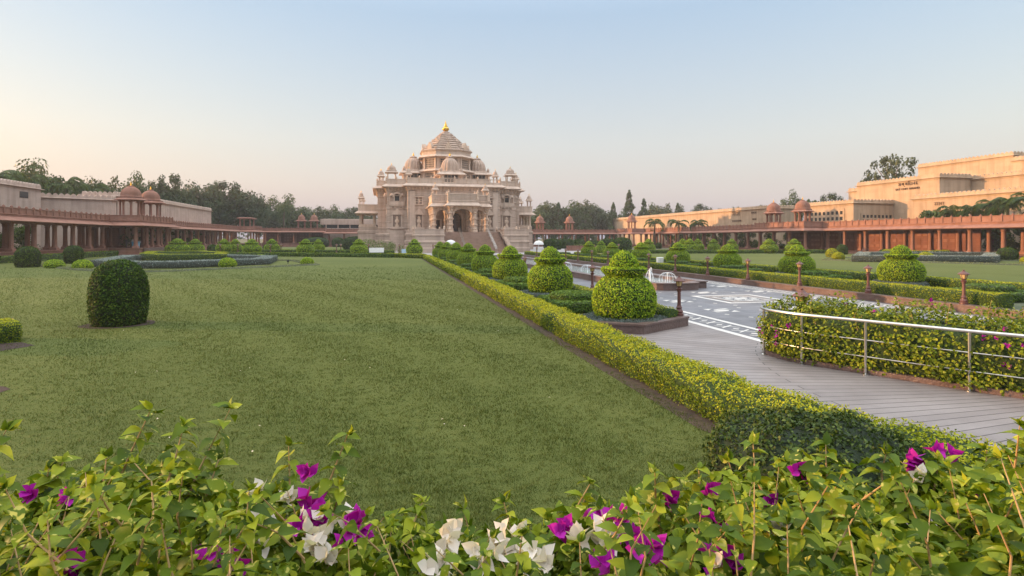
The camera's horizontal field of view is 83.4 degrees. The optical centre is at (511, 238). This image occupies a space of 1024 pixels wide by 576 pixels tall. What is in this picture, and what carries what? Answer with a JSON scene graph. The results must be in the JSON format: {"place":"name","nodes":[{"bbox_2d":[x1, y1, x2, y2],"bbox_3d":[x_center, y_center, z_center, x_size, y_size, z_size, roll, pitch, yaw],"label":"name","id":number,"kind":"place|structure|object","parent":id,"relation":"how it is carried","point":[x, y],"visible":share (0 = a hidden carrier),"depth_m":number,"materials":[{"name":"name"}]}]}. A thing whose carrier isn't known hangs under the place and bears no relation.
{"place":"outdoors","nodes":[
{"label":"outdoors","id":0,"kind":"place"},
{"bbox_2d":[0,178,43,249],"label":"hall block","id":1,"kind":"structure","parent":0,"point":[14,193],"depth_m":91.48,"materials":[{"name":"beige stone"}]},
{"bbox_2d":[84,247,342,258],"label":"lawn","id":2,"kind":"structure","parent":0,"point":[326,248],"depth_m":159.25,"materials":[{"name":"green plant"}]},
{"bbox_2d":[82,183,180,255],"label":"gate pavilion","id":3,"kind":"structure","parent":2,"relation":"on","point":[131,194],"depth_m":96.80,"materials":[{"name":"red stone"}]},
{"bbox_2d":[164,238,190,250],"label":"topiary","id":4,"kind":"object","parent":2,"relation":"on","point":[176,244],"visible":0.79,"depth_m":99.42,"materials":[{"name":"green plant"}]},
{"bbox_2d":[226,217,263,246],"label":"corner pavilion","id":5,"kind":"structure","parent":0,"point":[253,230],"depth_m":180.44,"materials":[{"name":"red stone"}]},
{"bbox_2d":[320,219,377,243],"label":"pink building","id":6,"kind":"structure","parent":0,"point":[340,223],"depth_m":200.58,"materials":[{"name":"stone"}]},
{"bbox_2d":[0,257,821,574],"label":"lawn","id":7,"kind":"structure","parent":0,"point":[342,265],"depth_m":10.64,"materials":[{"name":"green plant"}]},
{"bbox_2d":[0,318,22,343],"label":"golden hedge","id":8,"kind":"object","parent":7,"relation":"on","point":[10,330],"visible":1,"depth_m":15.48,"materials":[{"name":"green plant"}]},
{"bbox_2d":[13,246,41,267],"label":"clipped shrub","id":9,"kind":"object","parent":7,"relation":"on","point":[26,256],"visible":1,"depth_m":55.19,"materials":[{"name":"green plant"}]},
{"bbox_2d":[63,245,84,263],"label":"clipped shrub","id":10,"kind":"object","parent":7,"relation":"on","point":[72,254],"visible":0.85,"depth_m":63.50,"materials":[{"name":"green plant"}]},
{"bbox_2d":[78,320,154,328],"bbox_3d":[-12.814,2.792,18.731,2.138,0.001,1.960,0,0,-13],"label":"mulch ring","id":11,"kind":"object","parent":7,"relation":"on","point":[142,324],"visible":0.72,"depth_m":18.20,"materials":[{"name":"brown soil"}]},
{"bbox_2d":[86,259,150,327],"bbox_3d":[-12.820,1.752,18.729,1.746,2.193,1.754,0,0,-13],"label":"clipped shrub","id":12,"kind":"object","parent":11,"relation":"on","point":[118,292],"visible":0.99,"depth_m":18.16,"materials":[{"name":"green plant"}]},
{"bbox_2d":[40,259,319,271],"bbox_3d":[-37.685,2.721,65.128,34.976,0.290,24.171,0,0,38],"label":"pale groundcover","id":13,"kind":"object","parent":7,"relation":"on","point":[156,270],"visible":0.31,"depth_m":52.49,"materials":[{"name":"green plant"}]},
{"bbox_2d":[140,250,227,260],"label":"golden ring hedge","id":14,"kind":"object","parent":7,"relation":"on","point":[168,255],"visible":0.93,"depth_m":70.48,"materials":[{"name":"green plant"}]},
{"bbox_2d":[91,254,277,268],"bbox_3d":[-36.135,2.471,65.654,17.905,0.902,26.510,0,0,-26],"label":"silver hedge","id":15,"kind":"object","parent":7,"relation":"on","point":[242,260],"visible":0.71,"depth_m":56.58,"materials":[{"name":"blue plant"}]},
{"bbox_2d":[702,404,925,503],"bbox_3d":[3.425,2.447,6.627,2.410,0.924,2.163,0,0,-1],"label":"dark leaved bush","id":16,"kind":"object","parent":7,"relation":"on","point":[855,440],"visible":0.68,"depth_m":6.36,"materials":[{"name":"green plant"}]},
{"bbox_2d":[0,0,1023,238],"label":"sky","id":17,"kind":"structure","parent":0,"point":[722,104],"materials":[{"name":"blue"}]},
{"bbox_2d":[395,247,632,254],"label":"forecourt","id":18,"kind":"structure","parent":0,"point":[542,248],"depth_m":122.86,"materials":[{"name":"grey stone"}]},
{"bbox_2d":[355,121,535,252],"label":"temple","id":19,"kind":"structure","parent":18,"relation":"on","point":[445,191],"depth_m":133.13,"materials":[{"name":"stone"}]},
{"bbox_2d":[422,259,719,432],"bbox_3d":[-3.959,2.796,41.914,1.750,0.001,74.500,0,0,-13],"label":"soil strip","id":20,"kind":"object","parent":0,"point":[653,392],"visible":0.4,"depth_m":11.63,"materials":[{"name":"brown soil"}]},
{"bbox_2d":[237,239,993,316],"bbox_3d":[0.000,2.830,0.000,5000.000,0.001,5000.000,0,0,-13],"label":"ground","id":21,"kind":"structure","parent":0,"point":[261,241],"depth_m":396.53,"materials":[{"name":"green plant"}]},
{"bbox_2d":[0,170,27,181],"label":"palm tree","id":22,"kind":"object","parent":21,"relation":"on","point":[5,174],"visible":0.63,"depth_m":96.29,"materials":[{"name":"green plant"}]},
{"bbox_2d":[0,224,41,249],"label":"loose shrub","id":23,"kind":"object","parent":21,"relation":"on","point":[19,235],"visible":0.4,"depth_m":82.15,"materials":[{"name":"green plant"}]},
{"bbox_2d":[12,174,49,192],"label":"palm tree","id":24,"kind":"object","parent":21,"relation":"on","point":[33,179],"visible":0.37,"depth_m":111.91,"materials":[{"name":"green plant"}]},
{"bbox_2d":[2,158,63,193],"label":"tree","id":25,"kind":"object","parent":21,"relation":"on","point":[30,169],"visible":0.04,"depth_m":118.08,"materials":[{"name":"green plant"}]},
{"bbox_2d":[0,204,113,255],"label":"colonnade","id":26,"kind":"object","parent":21,"relation":"on","point":[11,216],"visible":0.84,"depth_m":78.04,"materials":[{"name":"red stone"}]},
{"bbox_2d":[0,250,118,262],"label":"green hedge","id":27,"kind":"object","parent":21,"relation":"on","point":[45,257],"visible":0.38,"depth_m":76.10,"materials":[{"name":"green plant"}]},
{"bbox_2d":[45,176,84,194],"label":"tree","id":28,"kind":"object","parent":21,"relation":"on","point":[71,181],"visible":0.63,"depth_m":119.50,"materials":[{"name":"green plant"}]},
{"bbox_2d":[41,192,116,248],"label":"garden wall","id":29,"kind":"structure","parent":21,"relation":"on","point":[97,204],"depth_m":101.49,"materials":[{"name":"beige stone"}]},
{"bbox_2d":[83,175,138,192],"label":"tree","id":30,"kind":"object","parent":21,"relation":"on","point":[109,185],"visible":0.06,"depth_m":138.24,"materials":[{"name":"green plant"}]},
{"bbox_2d":[82,191,211,246],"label":"garden wall","id":31,"kind":"structure","parent":21,"relation":"on","point":[178,211],"depth_m":135.85,"materials":[{"name":"beige stone"}]},
{"bbox_2d":[147,173,192,204],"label":"tree","id":32,"kind":"object","parent":21,"relation":"on","point":[173,194],"visible":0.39,"depth_m":149.16,"materials":[{"name":"green plant"}]},
{"bbox_2d":[121,220,241,249],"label":"colonnade","id":33,"kind":"object","parent":21,"relation":"on","point":[215,231],"visible":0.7,"depth_m":139.95,"materials":[{"name":"red stone"}]},
{"bbox_2d":[182,179,223,223],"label":"tree","id":34,"kind":"object","parent":21,"relation":"on","point":[202,198],"visible":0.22,"depth_m":176.94,"materials":[{"name":"green plant"}]},
{"bbox_2d":[202,180,259,238],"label":"tree","id":35,"kind":"object","parent":21,"relation":"on","point":[237,200],"visible":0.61,"depth_m":187.56,"materials":[{"name":"green plant"}]},
{"bbox_2d":[229,190,271,241],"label":"tree","id":36,"kind":"object","parent":21,"relation":"on","point":[259,206],"visible":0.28,"depth_m":199.60,"materials":[{"name":"green plant"}]},
{"bbox_2d":[254,206,281,237],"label":"tree","id":37,"kind":"object","parent":21,"relation":"on","point":[271,219],"visible":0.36,"depth_m":223.31,"materials":[{"name":"green plant"}]},
{"bbox_2d":[272,193,312,227],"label":"tree","id":38,"kind":"object","parent":21,"relation":"on","point":[292,223],"visible":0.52,"depth_m":235.81,"materials":[{"name":"green plant"}]},
{"bbox_2d":[261,213,325,246],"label":"colonnade","id":39,"kind":"object","parent":21,"relation":"on","point":[289,237],"visible":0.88,"depth_m":196.23,"materials":[{"name":"red stone"}]},
{"bbox_2d":[229,252,393,257],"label":"green hedge","id":40,"kind":"object","parent":21,"relation":"on","point":[324,254],"visible":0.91,"depth_m":87.10,"materials":[{"name":"green plant"}]},
{"bbox_2d":[295,206,332,227],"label":"tree","id":41,"kind":"object","parent":21,"relation":"on","point":[319,213],"visible":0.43,"depth_m":242.34,"materials":[{"name":"green plant"}]},
{"bbox_2d":[240,249,394,252],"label":"green hedge","id":42,"kind":"object","parent":21,"relation":"on","point":[319,250],"visible":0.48,"depth_m":107.21,"materials":[{"name":"green plant"}]},
{"bbox_2d":[323,228,358,246],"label":"colonnade","id":43,"kind":"object","parent":21,"relation":"on","point":[340,231],"visible":0.29,"depth_m":194.63,"materials":[{"name":"red stone"}]},
{"bbox_2d":[531,206,553,240],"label":"tree","id":44,"kind":"object","parent":21,"relation":"on","point":[547,224],"visible":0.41,"depth_m":237.21,"materials":[{"name":"green plant"}]},
{"bbox_2d":[536,201,562,237],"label":"tree","id":45,"kind":"object","parent":21,"relation":"on","point":[546,208],"visible":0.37,"depth_m":240.94,"materials":[{"name":"green plant"}]},
{"bbox_2d":[550,202,568,239],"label":"tree","id":46,"kind":"object","parent":21,"relation":"on","point":[557,226],"visible":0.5,"depth_m":239.05,"materials":[{"name":"green plant"}]},
{"bbox_2d":[559,199,582,238],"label":"tree","id":47,"kind":"object","parent":21,"relation":"on","point":[575,214],"visible":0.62,"depth_m":242.62,"materials":[{"name":"green plant"}]},
{"bbox_2d":[532,214,616,246],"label":"colonnade","id":48,"kind":"object","parent":21,"relation":"on","point":[566,231],"visible":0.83,"depth_m":197.91,"materials":[{"name":"red stone"}]},
{"bbox_2d":[574,206,597,242],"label":"tree","id":49,"kind":"object","parent":21,"relation":"on","point":[587,217],"visible":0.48,"depth_m":238.97,"materials":[{"name":"green plant"}]},
{"bbox_2d":[590,207,609,240],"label":"tree","id":50,"kind":"object","parent":21,"relation":"on","point":[599,219],"visible":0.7,"depth_m":247.53,"materials":[{"name":"green plant"}]},
{"bbox_2d":[614,205,794,246],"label":"garden wall","id":51,"kind":"structure","parent":21,"relation":"on","point":[750,215],"depth_m":166.25,"materials":[{"name":"beige stone"}]},
{"bbox_2d":[643,224,787,249],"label":"colonnade","id":52,"kind":"object","parent":21,"relation":"on","point":[736,229],"visible":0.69,"depth_m":154.85,"materials":[{"name":"red stone"}]},
{"bbox_2d":[664,233,785,247],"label":"loose shrub","id":53,"kind":"object","parent":21,"relation":"on","point":[754,244],"visible":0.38,"depth_m":151.67,"materials":[{"name":"green plant"}]},
{"bbox_2d":[860,153,918,181],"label":"tree","id":54,"kind":"object","parent":21,"relation":"on","point":[887,169],"visible":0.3,"depth_m":149.16,"materials":[{"name":"green plant"}]},
{"bbox_2d":[822,213,1023,258],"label":"colonnade","id":55,"kind":"object","parent":21,"relation":"on","point":[951,233],"visible":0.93,"depth_m":94.73,"materials":[{"name":"red stone"}]},
{"bbox_2d":[936,204,967,217],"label":"palm tree","id":56,"kind":"object","parent":21,"relation":"on","point":[944,212],"visible":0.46,"depth_m":95.81,"materials":[{"name":"green plant"}]},
{"bbox_2d":[909,186,1023,251],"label":"screen wall","id":57,"kind":"structure","parent":21,"relation":"on","point":[930,202],"depth_m":101.56,"materials":[{"name":"beige stone"}]},
{"bbox_2d":[918,209,1023,251],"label":"palm thicket","id":58,"kind":"object","parent":21,"relation":"on","point":[931,214],"visible":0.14,"depth_m":90.79,"materials":[{"name":"green plant"}]},
{"bbox_2d":[966,197,1015,250],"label":"palm tree","id":59,"kind":"object","parent":21,"relation":"on","point":[977,207],"visible":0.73,"depth_m":89.45,"materials":[{"name":"green plant"}]},
{"bbox_2d":[985,230,1020,248],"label":"loose shrub","id":60,"kind":"object","parent":21,"relation":"on","point":[1010,240],"visible":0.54,"depth_m":86.07,"materials":[{"name":"green plant"}]},
{"bbox_2d":[986,196,1021,234],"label":"palm tree","id":61,"kind":"object","parent":21,"relation":"on","point":[994,208],"visible":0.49,"depth_m":87.47,"materials":[{"name":"green plant"}]},
{"bbox_2d":[999,192,1023,214],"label":"palm tree","id":62,"kind":"object","parent":21,"relation":"on","point":[1014,199],"visible":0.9,"depth_m":85.14,"materials":[{"name":"green plant"}]},
{"bbox_2d":[616,214,655,246],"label":"corner pavilion","id":63,"kind":"structure","parent":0,"point":[631,230],"depth_m":193.99,"materials":[{"name":"red stone"}]},
{"bbox_2d":[522,256,1014,342],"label":"plaza","id":64,"kind":"structure","parent":0,"point":[731,308],"depth_m":24.74,"materials":[{"name":"grey tile"}]},
{"bbox_2d":[494,255,707,290],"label":"fountain pool","id":65,"kind":"structure","parent":64,"relation":"on","point":[661,282],"depth_m":35.92,"materials":[{"name":"white stone"}]},
{"bbox_2d":[747,197,841,249],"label":"gate pavilion","id":66,"kind":"structure","parent":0,"point":[810,234],"depth_m":118.99,"materials":[{"name":"red stone"}]},
{"bbox_2d":[623,322,1023,524],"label":"paved path","id":67,"kind":"structure","parent":0,"point":[979,414],"depth_m":10.65,"materials":[{"name":"grey stone"}]},
{"bbox_2d":[756,291,1023,398],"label":"bougainvillea hedge","id":68,"kind":"object","parent":67,"relation":"on","point":[952,361],"visible":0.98,"depth_m":11.51,"materials":[{"name":"green plant"}]},
{"bbox_2d":[760,303,1023,391],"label":"railing","id":69,"kind":"object","parent":67,"relation":"on","point":[865,322],"visible":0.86,"depth_m":11.54,"materials":[{"name":"silver metal"}]},
{"bbox_2d":[651,253,1023,283],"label":"lawn","id":70,"kind":"structure","parent":0,"point":[1006,273],"depth_m":57.24,"materials":[{"name":"green plant"}]},
{"bbox_2d":[628,249,826,253],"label":"green hedge","id":71,"kind":"object","parent":70,"relation":"on","point":[665,251],"visible":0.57,"depth_m":106.59,"materials":[{"name":"green plant"}]},
{"bbox_2d":[713,244,742,266],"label":"topiary","id":72,"kind":"object","parent":70,"relation":"on","point":[726,254],"visible":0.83,"depth_m":49.54,"materials":[{"name":"green plant"}]},
{"bbox_2d":[822,257,1023,264],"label":"pale groundcover","id":73,"kind":"object","parent":70,"relation":"on","point":[947,262],"visible":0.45,"depth_m":63.86,"materials":[{"name":"plant"}]},
{"bbox_2d":[851,251,999,262],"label":"silver hedge","id":74,"kind":"object","parent":70,"relation":"on","point":[972,257],"visible":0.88,"depth_m":67.70,"materials":[{"name":"blue plant"}]},
{"bbox_2d":[996,247,1018,259],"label":"dark shrub","id":75,"kind":"object","parent":70,"relation":"on","point":[1007,253],"visible":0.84,"depth_m":71.06,"materials":[{"name":"green plant"}]},
{"bbox_2d":[807,199,894,220],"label":"lattice hall","id":76,"kind":"structure","parent":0,"point":[856,210],"depth_m":120.34,"materials":[{"name":"beige stone"}]},
{"bbox_2d":[807,208,844,220],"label":"window frame","id":77,"kind":"structure","parent":76,"relation":"in","point":[829,214],"depth_m":125.15,"materials":[{"name":"beige stone"}]},
{"bbox_2d":[861,213,892,219],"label":"window frame","id":78,"kind":"structure","parent":76,"relation":"in","point":[868,216],"depth_m":119.74,"materials":[{"name":"beige stone"}]},
{"bbox_2d":[848,151,1023,218],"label":"exhibition hall","id":79,"kind":"structure","parent":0,"point":[996,171],"depth_m":115.39,"materials":[{"name":"beige stone"}]},
{"bbox_2d":[860,280,1023,309],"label":"bed ground","id":80,"kind":"structure","parent":0,"point":[1018,306],"depth_m":23.62,"materials":[{"name":"brown soil"}]},
{"bbox_2d":[631,242,651,259],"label":"topiary","id":81,"kind":"object","parent":80,"relation":"on","point":[641,250],"visible":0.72,"depth_m":66.28,"materials":[{"name":"green plant"}]},
{"bbox_2d":[665,242,689,262],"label":"topiary","id":82,"kind":"object","parent":80,"relation":"on","point":[680,251],"visible":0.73,"depth_m":57.94,"materials":[{"name":"green plant"}]},
{"bbox_2d":[524,251,1014,308],"bbox_3d":[10.227,2.393,55.970,1.069,0.928,71.587,0,0,-13],"label":"golden hedge","id":83,"kind":"object","parent":80,"relation":"on","point":[981,298],"visible":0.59,"depth_m":27.80,"materials":[{"name":"green plant"}]},
{"bbox_2d":[523,254,1023,318],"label":"planter wall","id":84,"kind":"structure","parent":80,"relation":"on","point":[958,307],"depth_m":28.71,"materials":[{"name":"brown stone"}]},
{"bbox_2d":[958,269,969,304],"bbox_3d":[17.186,1.838,21.851,0.398,1.319,0.398,0,0,-13],"label":"lamp post","id":85,"kind":"object","parent":84,"relation":"on","point":[963,274],"visible":1,"depth_m":21.80,"materials":[{"name":"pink stone"}]},
{"bbox_2d":[778,244,815,272],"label":"topiary","id":86,"kind":"object","parent":80,"relation":"on","point":[795,253],"visible":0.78,"depth_m":41.18,"materials":[{"name":"green plant"}]},
{"bbox_2d":[574,252,1023,289],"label":"golden hedge","id":87,"kind":"object","parent":80,"relation":"on","point":[945,282],"visible":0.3,"depth_m":37.12,"materials":[{"name":"green plant"}]},
{"bbox_2d":[784,270,852,279],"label":"wave hedge","id":88,"kind":"object","parent":80,"relation":"on","point":[824,274],"visible":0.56,"depth_m":36.25,"materials":[{"name":"green plant"}]},
{"bbox_2d":[876,245,926,282],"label":"topiary","id":89,"kind":"object","parent":80,"relation":"on","point":[899,263],"visible":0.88,"depth_m":32.77,"materials":[{"name":"green plant"}]},
{"bbox_2d":[942,283,1023,302],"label":"wave hedge","id":90,"kind":"object","parent":80,"relation":"on","point":[1016,293],"visible":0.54,"depth_m":25.54,"materials":[{"name":"green plant"}]},
{"label":"bed ground","id":91,"kind":"structure","parent":0,"visible":0},
{"bbox_2d":[457,243,476,265],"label":"topiary","id":92,"kind":"object","parent":91,"relation":"on","point":[467,253],"visible":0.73,"depth_m":51.99,"materials":[{"name":"green plant"}]},
{"bbox_2d":[471,244,496,270],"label":"topiary","id":93,"kind":"object","parent":91,"relation":"on","point":[484,257],"visible":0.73,"depth_m":43.43,"materials":[{"name":"green plant"}]},
{"bbox_2d":[492,245,527,279],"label":"topiary","id":94,"kind":"object","parent":91,"relation":"on","point":[509,262],"visible":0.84,"depth_m":34.88,"materials":[{"name":"green plant"}]},
{"bbox_2d":[497,276,528,290],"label":"wave hedge","id":95,"kind":"object","parent":91,"relation":"on","point":[517,283],"visible":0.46,"depth_m":30.32,"materials":[{"name":"green plant"}]},
{"bbox_2d":[527,246,572,292],"bbox_3d":[1.795,1.592,27.080,2.205,2.479,2.206,0,0,14],"label":"topiary","id":96,"kind":"object","parent":91,"relation":"on","point":[550,271],"visible":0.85,"depth_m":26.39,"materials":[{"name":"green plant"}]},
{"bbox_2d":[537,289,592,313],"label":"wave hedge","id":97,"kind":"object","parent":91,"relation":"on","point":[577,301],"visible":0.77,"depth_m":21.80,"materials":[{"name":"green plant"}]},
{"bbox_2d":[526,274,678,317],"bbox_3d":[-2.389,2.507,51.225,0.871,0.734,67.314,0,0,-13],"label":"golden hedge","id":98,"kind":"object","parent":91,"relation":"on","point":[668,312],"visible":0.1,"depth_m":18.57,"materials":[{"name":"green plant"}]},
{"bbox_2d":[591,249,656,319],"bbox_3d":[3.600,1.591,18.455,2.093,2.478,2.083,0,0,-30],"label":"topiary","id":99,"kind":"object","parent":91,"relation":"on","point":[624,288],"visible":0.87,"depth_m":17.80,"materials":[{"name":"green plant"}]},
{"bbox_2d":[582,311,666,322],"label":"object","id":100,"kind":"object","parent":91,"relation":"on","point":[592,316],"visible":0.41,"depth_m":17.64,"materials":[{"name":"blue plant"}]},
{"bbox_2d":[595,315,689,334],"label":"planter wall","id":101,"kind":"structure","parent":91,"relation":"on","point":[643,328],"depth_m":17.10,"materials":[{"name":"brown stone"}]},
{"bbox_2d":[673,276,684,315],"bbox_3d":[5.448,1.854,18.722,0.390,1.292,0.390,0,0,-13],"label":"lamp post","id":102,"kind":"object","parent":101,"relation":"on","point":[679,280],"visible":0.95,"depth_m":18.66,"materials":[{"name":"red metal"}]},
{"bbox_2d":[423,254,1023,489],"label":"golden hedge","id":103,"kind":"object","parent":91,"relation":"on","point":[703,389],"visible":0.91,"depth_m":10.25,"materials":[{"name":"green plant"}]},
{"label":"soil bed","id":104,"kind":"structure","parent":0,"visible":0},
{"bbox_2d":[0,400,175,575],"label":"bougainvillea bush","id":105,"kind":"object","parent":104,"relation":"on","point":[77,516],"visible":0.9,"depth_m":1.45,"materials":[{"name":"green plant"}]},
{"bbox_2d":[114,396,380,575],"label":"bougainvillea bush","id":106,"kind":"object","parent":104,"relation":"on","point":[219,530],"visible":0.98,"depth_m":1.47,"materials":[{"name":"green plant"}]},
{"bbox_2d":[292,423,526,575],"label":"bougainvillea bush","id":107,"kind":"object","parent":104,"relation":"on","point":[442,550],"visible":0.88,"depth_m":1.66,"materials":[{"name":"green plant"}]},
{"bbox_2d":[504,461,723,575],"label":"bougainvillea bush","id":108,"kind":"object","parent":104,"relation":"on","point":[611,538],"visible":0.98,"depth_m":1.57,"materials":[{"name":"green plant"}]},
{"bbox_2d":[670,431,877,575],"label":"bougainvillea bush","id":109,"kind":"object","parent":104,"relation":"on","point":[748,528],"visible":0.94,"depth_m":1.44,"materials":[{"name":"green plant"}]},
{"bbox_2d":[813,416,1023,575],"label":"bougainvillea bush","id":110,"kind":"object","parent":104,"relation":"on","point":[975,513],"visible":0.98,"depth_m":1.45,"materials":[{"name":"green plant"}]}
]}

